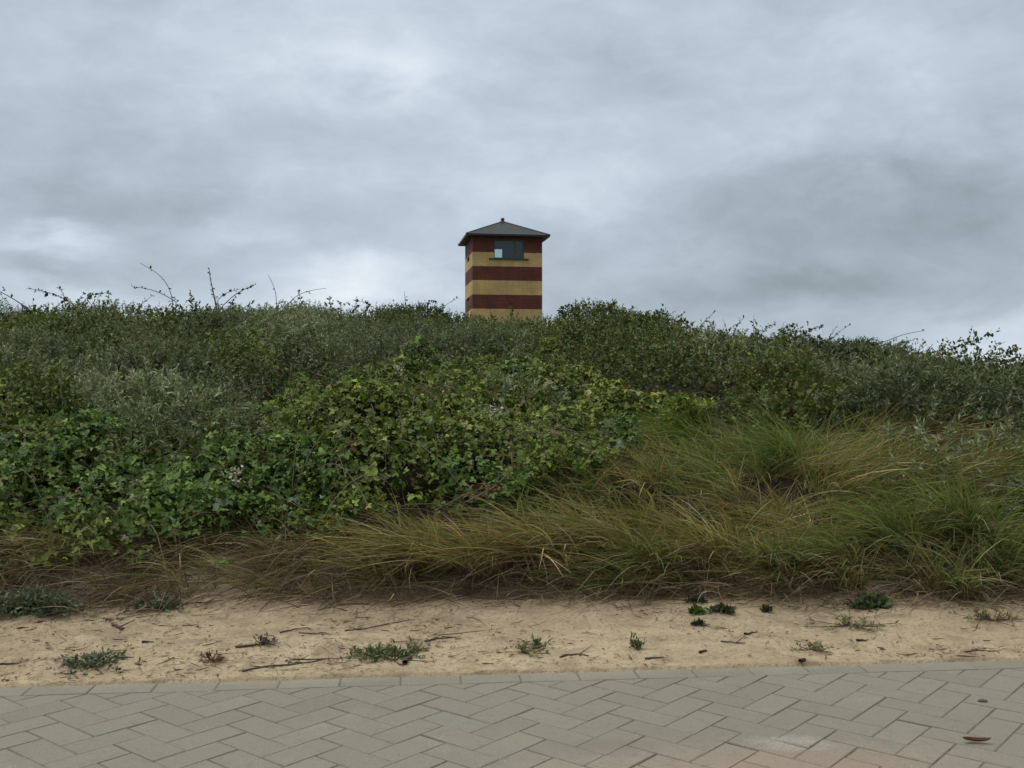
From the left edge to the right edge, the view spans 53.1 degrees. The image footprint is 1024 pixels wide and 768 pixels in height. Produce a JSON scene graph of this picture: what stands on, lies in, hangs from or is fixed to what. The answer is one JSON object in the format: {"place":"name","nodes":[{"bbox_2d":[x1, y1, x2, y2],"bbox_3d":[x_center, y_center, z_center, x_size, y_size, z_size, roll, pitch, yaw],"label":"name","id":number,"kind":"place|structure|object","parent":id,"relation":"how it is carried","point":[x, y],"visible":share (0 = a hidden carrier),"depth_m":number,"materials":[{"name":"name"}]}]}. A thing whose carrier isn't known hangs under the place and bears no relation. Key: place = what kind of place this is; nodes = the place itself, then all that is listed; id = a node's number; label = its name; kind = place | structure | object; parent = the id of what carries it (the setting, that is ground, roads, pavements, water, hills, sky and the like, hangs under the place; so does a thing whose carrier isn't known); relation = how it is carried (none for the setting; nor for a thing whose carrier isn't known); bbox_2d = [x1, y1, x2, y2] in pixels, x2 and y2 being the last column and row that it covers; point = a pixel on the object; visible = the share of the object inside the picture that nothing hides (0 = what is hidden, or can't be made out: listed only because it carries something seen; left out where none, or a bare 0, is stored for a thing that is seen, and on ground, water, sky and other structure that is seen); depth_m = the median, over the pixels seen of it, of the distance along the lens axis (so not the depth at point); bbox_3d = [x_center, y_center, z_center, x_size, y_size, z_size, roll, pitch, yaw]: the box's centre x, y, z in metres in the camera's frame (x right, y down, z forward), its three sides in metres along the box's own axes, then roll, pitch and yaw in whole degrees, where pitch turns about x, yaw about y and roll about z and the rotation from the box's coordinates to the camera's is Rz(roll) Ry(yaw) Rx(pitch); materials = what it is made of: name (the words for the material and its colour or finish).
{"place":"outdoors","nodes":[
{"label":"outdoors","id":0,"kind":"place"},
{"bbox_2d":[0,660,1023,767],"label":"path","id":1,"kind":"structure","parent":0,"point":[920,715],"depth_m":3.19,"materials":[{"name":"concrete"}]},
{"bbox_2d":[962,737,990,741],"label":"dead leaf","id":2,"kind":"object","parent":1,"relation":"on","point":[979,739],"visible":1,"depth_m":2.99,"materials":[{"name":"brown plant"}]},
{"bbox_2d":[0,330,1023,687],"bbox_3d":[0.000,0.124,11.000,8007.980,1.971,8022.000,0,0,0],"label":"ground","id":3,"kind":"structure","parent":0,"point":[918,628],"depth_m":4.28,"materials":[{"name":"beige soil"}]},
{"bbox_2d":[1,292,30,316],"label":"bramble shoot","id":4,"kind":"object","parent":3,"relation":"on","point":[21,304],"visible":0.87,"depth_m":14.01,"materials":[{"name":"brown plant"}]},
{"bbox_2d":[0,323,82,364],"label":"shrub","id":5,"kind":"object","parent":3,"relation":"on","point":[31,338],"visible":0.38,"depth_m":9.21,"materials":[{"name":"green plant"}]},
{"bbox_2d":[0,351,91,421],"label":"shrub","id":6,"kind":"object","parent":3,"relation":"on","point":[46,385],"visible":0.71,"depth_m":6.19,"materials":[{"name":"green plant"}]},
{"bbox_2d":[27,286,72,304],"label":"bramble shoot","id":7,"kind":"object","parent":3,"relation":"on","point":[46,294],"visible":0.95,"depth_m":13.98,"materials":[{"name":"brown plant"}]},
{"bbox_2d":[0,584,99,618],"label":"shrub","id":8,"kind":"object","parent":3,"relation":"on","point":[34,594],"visible":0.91,"depth_m":4.47,"materials":[{"name":"green plant"}]},
{"bbox_2d":[57,286,67,303],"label":"bramble shoot","id":9,"kind":"object","parent":3,"relation":"on","point":[59,287],"visible":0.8,"depth_m":14.07,"materials":[{"name":"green plant"}]},
{"bbox_2d":[47,646,145,675],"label":"plant","id":10,"kind":"object","parent":3,"relation":"on","point":[88,663],"visible":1,"depth_m":3.78,"materials":[{"name":"green plant"}]},
{"bbox_2d":[86,290,111,310],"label":"bramble shoot","id":11,"kind":"object","parent":3,"relation":"on","point":[89,296],"visible":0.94,"depth_m":14.01,"materials":[{"name":"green plant"}]},
{"bbox_2d":[111,620,133,629],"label":"twig","id":12,"kind":"object","parent":3,"relation":"on","point":[116,625],"visible":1,"depth_m":4.30,"materials":[{"name":"brown wood"}]},
{"bbox_2d":[131,284,175,301],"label":"bramble shoot","id":13,"kind":"object","parent":3,"relation":"on","point":[153,290],"visible":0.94,"depth_m":13.99,"materials":[{"name":"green plant"}]},
{"bbox_2d":[140,263,172,314],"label":"bramble shoot","id":14,"kind":"object","parent":3,"relation":"on","point":[163,279],"visible":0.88,"depth_m":13.94,"materials":[{"name":"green plant"}]},
{"bbox_2d":[120,587,198,612],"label":"plant","id":15,"kind":"object","parent":3,"relation":"on","point":[153,604],"visible":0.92,"depth_m":4.57,"materials":[{"name":"green plant"}]},
{"bbox_2d":[92,328,241,389],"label":"shrub","id":16,"kind":"object","parent":3,"relation":"on","point":[183,357],"visible":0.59,"depth_m":7.77,"materials":[{"name":"green plant"}]},
{"bbox_2d":[100,369,248,443],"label":"shrub","id":17,"kind":"object","parent":3,"relation":"on","point":[241,396],"visible":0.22,"depth_m":6.61,"materials":[{"name":"green plant"}]},
{"bbox_2d":[207,268,216,308],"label":"bramble shoot","id":18,"kind":"object","parent":3,"relation":"on","point":[212,288],"visible":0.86,"depth_m":14.03,"materials":[{"name":"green plant"}]},
{"bbox_2d":[198,649,226,664],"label":"plant","id":19,"kind":"object","parent":3,"relation":"on","point":[213,658],"visible":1,"depth_m":3.83,"materials":[{"name":"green plant"}]},
{"bbox_2d":[222,283,255,312],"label":"bramble shoot","id":20,"kind":"object","parent":3,"relation":"on","point":[242,289],"visible":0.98,"depth_m":13.96,"materials":[{"name":"brown plant"}]},
{"bbox_2d":[235,643,263,647],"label":"twig","id":21,"kind":"object","parent":3,"relation":"on","point":[241,646],"visible":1,"depth_m":4.03,"materials":[{"name":"brown wood"}]},
{"bbox_2d":[252,632,277,645],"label":"plant","id":22,"kind":"object","parent":3,"relation":"on","point":[265,640],"visible":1,"depth_m":4.05,"materials":[{"name":"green plant"}]},
{"bbox_2d":[242,655,322,671],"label":"twig","id":23,"kind":"object","parent":3,"relation":"on","point":[294,663],"visible":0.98,"depth_m":3.78,"materials":[{"name":"brown wood"}]},
{"bbox_2d":[234,301,350,335],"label":"shrub","id":24,"kind":"object","parent":3,"relation":"on","point":[318,309],"visible":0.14,"depth_m":11.77,"materials":[{"name":"green plant"}]},
{"bbox_2d":[280,627,310,632],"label":"twig","id":25,"kind":"object","parent":3,"relation":"on","point":[291,629],"visible":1,"depth_m":4.24,"materials":[{"name":"brown wood"}]},
{"bbox_2d":[309,533,396,587],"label":"grass tussock","id":26,"kind":"object","parent":3,"relation":"on","point":[355,570],"depth_m":4.73,"materials":[{"name":"green plant"}]},
{"bbox_2d":[277,497,441,587],"bbox_3d":[-0.662,0.745,4.796,0.775,0.462,0.635,0,0,-36],"label":"grass tussock","id":27,"kind":"object","parent":3,"relation":"on","point":[385,547],"depth_m":4.79,"materials":[{"name":"green plant"}]},
{"bbox_2d":[345,619,414,630],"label":"twig","id":28,"kind":"object","parent":3,"relation":"on","point":[373,626],"visible":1,"depth_m":4.31,"materials":[{"name":"brown wood"}]},
{"bbox_2d":[340,641,425,662],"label":"plant","id":29,"kind":"object","parent":3,"relation":"on","point":[379,651],"visible":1,"depth_m":3.89,"materials":[{"name":"green plant"}]},
{"bbox_2d":[402,654,411,664],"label":"twig","id":30,"kind":"object","parent":3,"relation":"on","point":[405,660],"visible":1,"depth_m":3.81,"materials":[{"name":"brown wood"}]},
{"bbox_2d":[372,636,442,652],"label":"plant","id":31,"kind":"object","parent":3,"relation":"on","point":[418,647],"visible":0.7,"depth_m":4.02,"materials":[{"name":"green plant"}]},
{"bbox_2d":[0,327,826,591],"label":"bramble thicket","id":32,"kind":"object","parent":3,"relation":"on","point":[375,410],"visible":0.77,"depth_m":5.46,"materials":[{"name":"green plant"}]},
{"bbox_2d":[223,465,242,493],"bbox_3d":[-1.385,0.512,5.141,0.113,0.209,0.107,0,0,44],"label":"flower cluster","id":33,"kind":"object","parent":32,"relation":"attached to","point":[238,471],"visible":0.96,"depth_m":5.15,"materials":[{"name":"white plant"}]},
{"bbox_2d":[393,364,404,378],"bbox_3d":[-0.861,-0.067,7.868,0.091,0.218,0.100,0,0,45],"label":"flower cluster","id":34,"kind":"object","parent":32,"relation":"attached to","point":[398,369],"visible":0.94,"depth_m":7.88,"materials":[{"name":"white plant"}]},
{"bbox_2d":[484,405,502,420],"bbox_3d":[-0.107,0.222,5.929,0.100,0.217,0.086,0,0,28],"label":"flower cluster","id":35,"kind":"object","parent":32,"relation":"attached to","point":[493,412],"visible":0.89,"depth_m":5.92,"materials":[{"name":"white plant"}]},
{"bbox_2d":[514,376,539,416],"bbox_3d":[0.095,0.067,6.944,0.143,0.260,1.655,0,0,8],"label":"dead cane","id":36,"kind":"object","parent":32,"relation":"on","point":[518,409],"visible":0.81,"depth_m":6.73,"materials":[{"name":"brown plant"}]},
{"bbox_2d":[374,300,452,321],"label":"shrub","id":37,"kind":"object","parent":3,"relation":"on","point":[432,311],"visible":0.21,"depth_m":15.82,"materials":[{"name":"green plant"}]},
{"bbox_2d":[425,300,436,310],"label":"bramble shoot","id":38,"kind":"object","parent":3,"relation":"on","point":[428,303],"visible":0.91,"depth_m":14.04,"materials":[{"name":"green plant"}]},
{"bbox_2d":[369,499,505,607],"bbox_3d":[-0.370,0.804,4.692,0.715,0.537,0.724,0,0,0],"label":"grass tussock","id":39,"kind":"object","parent":3,"relation":"on","point":[459,560],"depth_m":4.80,"materials":[{"name":"green plant"}]},
{"bbox_2d":[432,476,503,519],"bbox_3d":[-0.221,0.557,5.107,0.176,0.206,0.416,0,0,42],"label":"dead cane","id":40,"kind":"object","parent":3,"relation":"on","point":[458,498],"visible":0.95,"depth_m":5.10,"materials":[{"name":"brown plant"}]},
{"bbox_2d":[426,319,549,363],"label":"shrub","id":41,"kind":"object","parent":3,"relation":"on","point":[499,337],"visible":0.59,"depth_m":9.41,"materials":[{"name":"green plant"}]},
{"bbox_2d":[462,436,519,510],"bbox_3d":[-0.050,0.456,5.303,0.210,0.356,0.631,0,0,24],"label":"dead cane","id":42,"kind":"object","parent":3,"relation":"on","point":[492,489],"visible":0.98,"depth_m":5.21,"materials":[{"name":"brown plant"}]},
{"bbox_2d":[410,485,576,612],"bbox_3d":[-0.106,0.745,4.790,0.843,0.556,0.834,0,0,0],"label":"grass tussock","id":43,"kind":"object","parent":3,"relation":"on","point":[512,531],"depth_m":4.83,"materials":[{"name":"green plant"}]},
{"bbox_2d":[458,218,550,330],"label":"striped tower","id":44,"kind":"structure","parent":3,"relation":"on","point":[514,273],"depth_m":70.07,"materials":[{"name":"red brick"}]},
{"bbox_2d":[489,240,528,259],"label":"window","id":45,"kind":"structure","parent":44,"relation":"in","point":[514,241],"depth_m":70.10,"materials":[{"name":"grey paint"}]},
{"bbox_2d":[0,350,1023,609],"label":"dune grass","id":46,"kind":"structure","parent":3,"relation":"on","point":[856,456],"depth_m":5.36,"materials":[{"name":"green plant"}]},
{"bbox_2d":[0,291,1023,532],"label":"scrub","id":47,"kind":"object","parent":3,"relation":"on","point":[339,341],"visible":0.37,"depth_m":7.23,"materials":[{"name":"green plant"}]},
{"bbox_2d":[0,287,1023,466],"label":"scrub","id":48,"kind":"object","parent":3,"relation":"on","point":[642,371],"visible":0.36,"depth_m":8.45,"materials":[{"name":"green plant"}]},
{"bbox_2d":[0,561,1023,682],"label":"litter","id":49,"kind":"object","parent":3,"relation":"on","point":[188,672],"visible":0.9,"depth_m":4.13,"materials":[{"name":"brown plant"}]},
{"bbox_2d":[0,482,1023,632],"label":"dry thatch","id":50,"kind":"object","parent":3,"relation":"on","point":[117,590],"visible":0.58,"depth_m":4.78,"materials":[{"name":"brown plant"}]},
{"bbox_2d":[495,640,548,656],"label":"plant","id":51,"kind":"object","parent":3,"relation":"on","point":[523,649],"visible":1,"depth_m":3.94,"materials":[{"name":"green plant"}]},
{"bbox_2d":[517,634,552,649],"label":"plant","id":52,"kind":"object","parent":3,"relation":"on","point":[536,642],"visible":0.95,"depth_m":3.99,"materials":[{"name":"green plant"}]},
{"bbox_2d":[476,474,636,569],"bbox_3d":[0.155,0.735,5.078,0.942,0.623,0.862,0,0,0],"label":"grass tussock","id":53,"kind":"object","parent":3,"relation":"on","point":[587,527],"depth_m":5.03,"materials":[{"name":"green plant"}]},
{"bbox_2d":[557,304,569,324],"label":"bramble shoot","id":54,"kind":"object","parent":3,"relation":"on","point":[561,311],"visible":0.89,"depth_m":14.00,"materials":[{"name":"green plant"}]},
{"bbox_2d":[559,645,591,657],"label":"twig","id":55,"kind":"object","parent":3,"relation":"on","point":[564,655],"visible":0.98,"depth_m":3.92,"materials":[{"name":"brown wood"}]},
{"bbox_2d":[555,298,637,327],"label":"shrub","id":56,"kind":"object","parent":3,"relation":"on","point":[593,312],"visible":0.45,"depth_m":14.21,"materials":[{"name":"green plant"}]},
{"bbox_2d":[608,301,617,316],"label":"bramble shoot","id":57,"kind":"object","parent":3,"relation":"on","point":[612,304],"visible":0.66,"depth_m":13.94,"materials":[{"name":"green plant"}]},
{"bbox_2d":[628,630,645,648],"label":"plant","id":58,"kind":"object","parent":3,"relation":"on","point":[637,642],"visible":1,"depth_m":4.01,"materials":[{"name":"green plant"}]},
{"bbox_2d":[582,499,696,594],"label":"grass tussock","id":59,"kind":"object","parent":3,"relation":"on","point":[645,539],"depth_m":4.91,"materials":[{"name":"green plant"}]},
{"bbox_2d":[613,307,684,333],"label":"shrub","id":60,"kind":"object","parent":3,"relation":"on","point":[639,318],"visible":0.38,"depth_m":13.59,"materials":[{"name":"green plant"}]},
{"bbox_2d":[645,656,663,659],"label":"twig","id":61,"kind":"object","parent":3,"relation":"on","point":[647,658],"visible":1,"depth_m":3.89,"materials":[{"name":"brown wood"}]},
{"bbox_2d":[594,380,715,458],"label":"grass tussock","id":62,"kind":"object","parent":3,"relation":"on","point":[673,428],"depth_m":6.49,"materials":[{"name":"green plant"}]},
{"bbox_2d":[594,487,790,588],"bbox_3d":[0.825,0.774,4.953,0.943,0.544,0.779,0,0,0],"label":"grass tussock","id":63,"kind":"object","parent":3,"relation":"on","point":[688,532],"depth_m":5.03,"materials":[{"name":"green plant"}]},
{"bbox_2d":[684,593,707,602],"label":"plant","id":64,"kind":"object","parent":3,"relation":"on","point":[696,600],"visible":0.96,"depth_m":4.67,"materials":[{"name":"green plant"}]},
{"bbox_2d":[687,601,707,615],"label":"plant","id":65,"kind":"object","parent":3,"relation":"on","point":[694,609],"visible":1,"depth_m":4.50,"materials":[{"name":"green plant"}]},
{"bbox_2d":[690,616,706,625],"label":"plant","id":66,"kind":"object","parent":3,"relation":"on","point":[699,621],"visible":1,"depth_m":4.34,"materials":[{"name":"green plant"}]},
{"bbox_2d":[703,602,736,613],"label":"plant","id":67,"kind":"object","parent":3,"relation":"on","point":[717,607],"visible":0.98,"depth_m":4.50,"materials":[{"name":"green plant"}]},
{"bbox_2d":[721,636,744,643],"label":"twig","id":68,"kind":"object","parent":3,"relation":"on","point":[732,641],"visible":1,"depth_m":4.08,"materials":[{"name":"brown wood"}]},
{"bbox_2d":[689,400,827,473],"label":"grass tussock","id":69,"kind":"object","parent":3,"relation":"on","point":[764,445],"depth_m":5.98,"materials":[{"name":"green plant"}]},
{"bbox_2d":[759,604,774,611],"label":"plant","id":70,"kind":"object","parent":3,"relation":"on","point":[766,608],"visible":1,"depth_m":4.53,"materials":[{"name":"green plant"}]},
{"bbox_2d":[712,514,832,608],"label":"grass tussock","id":71,"kind":"object","parent":3,"relation":"on","point":[792,546],"depth_m":4.87,"materials":[{"name":"green plant"}]},
{"bbox_2d":[723,341,838,404],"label":"shrub","id":72,"kind":"object","parent":3,"relation":"on","point":[800,364],"visible":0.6,"depth_m":7.30,"materials":[{"name":"green plant"}]},
{"bbox_2d":[800,324,823,339],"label":"bramble shoot","id":73,"kind":"object","parent":3,"relation":"on","point":[819,327],"visible":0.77,"depth_m":13.97,"materials":[{"name":"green plant"}]},
{"bbox_2d":[790,639,833,653],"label":"plant","id":74,"kind":"object","parent":3,"relation":"on","point":[820,648],"visible":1,"depth_m":4.01,"materials":[{"name":"green plant"}]},
{"bbox_2d":[734,507,891,592],"bbox_3d":[1.369,0.843,4.845,0.860,0.528,0.739,0,0,0],"label":"grass tussock","id":75,"kind":"object","parent":3,"relation":"on","point":[837,546],"depth_m":4.91,"materials":[{"name":"green plant"}]},
{"bbox_2d":[804,614,900,631],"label":"plant","id":76,"kind":"object","parent":3,"relation":"on","point":[846,623],"visible":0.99,"depth_m":4.32,"materials":[{"name":"green plant"}]},
{"bbox_2d":[821,334,892,347],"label":"shrub","id":77,"kind":"object","parent":3,"relation":"on","point":[853,344],"visible":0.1,"depth_m":15.86,"materials":[{"name":"green plant"}]},
{"bbox_2d":[706,321,1023,418],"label":"scrub","id":78,"kind":"object","parent":3,"relation":"on","point":[865,352],"visible":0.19,"depth_m":8.44,"materials":[{"name":"green plant"}]},
{"bbox_2d":[782,474,949,593],"bbox_3d":[1.727,0.732,5.003,0.964,0.631,0.748,0,0,0],"label":"grass tussock","id":79,"kind":"object","parent":3,"relation":"on","point":[880,527],"depth_m":5.10,"materials":[{"name":"green plant"}]},
{"bbox_2d":[845,588,893,611],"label":"plant","id":80,"kind":"object","parent":3,"relation":"on","point":[883,602],"visible":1,"depth_m":4.59,"materials":[{"name":"green plant"}]},
{"bbox_2d":[827,351,998,419],"bbox_3d":[2.666,0.044,6.820,1.033,0.538,0.950,0,0,-36],"label":"shrub","id":81,"kind":"object","parent":3,"relation":"on","point":[932,381],"visible":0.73,"depth_m":6.63,"materials":[{"name":"green plant"}]},
{"bbox_2d":[848,448,1022,575],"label":"grass tussock","id":82,"kind":"object","parent":3,"relation":"on","point":[956,505],"depth_m":5.19,"materials":[{"name":"green plant"}]},
{"bbox_2d":[965,650,994,652],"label":"twig","id":83,"kind":"object","parent":3,"relation":"on","point":[978,650],"visible":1,"depth_m":3.99,"materials":[{"name":"brown wood"}]},
{"bbox_2d":[948,607,1020,627],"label":"plant","id":84,"kind":"object","parent":3,"relation":"on","point":[984,614],"visible":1,"depth_m":4.40,"materials":[{"name":"green plant"}]},
{"bbox_2d":[973,507,1023,574],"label":"grass tussock","id":85,"kind":"object","parent":3,"relation":"on","point":[1011,539],"depth_m":4.98,"materials":[{"name":"green plant"}]},
{"bbox_2d":[0,0,1023,366],"label":"sky","id":86,"kind":"structure","parent":0,"point":[830,163],"materials":[{"name":"grey"}]},
{"bbox_2d":[278,400,1023,607],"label":"dead grass","id":87,"kind":"structure","parent":0,"point":[741,474],"depth_m":5.17,"materials":[{"name":"plant"}]}
]}

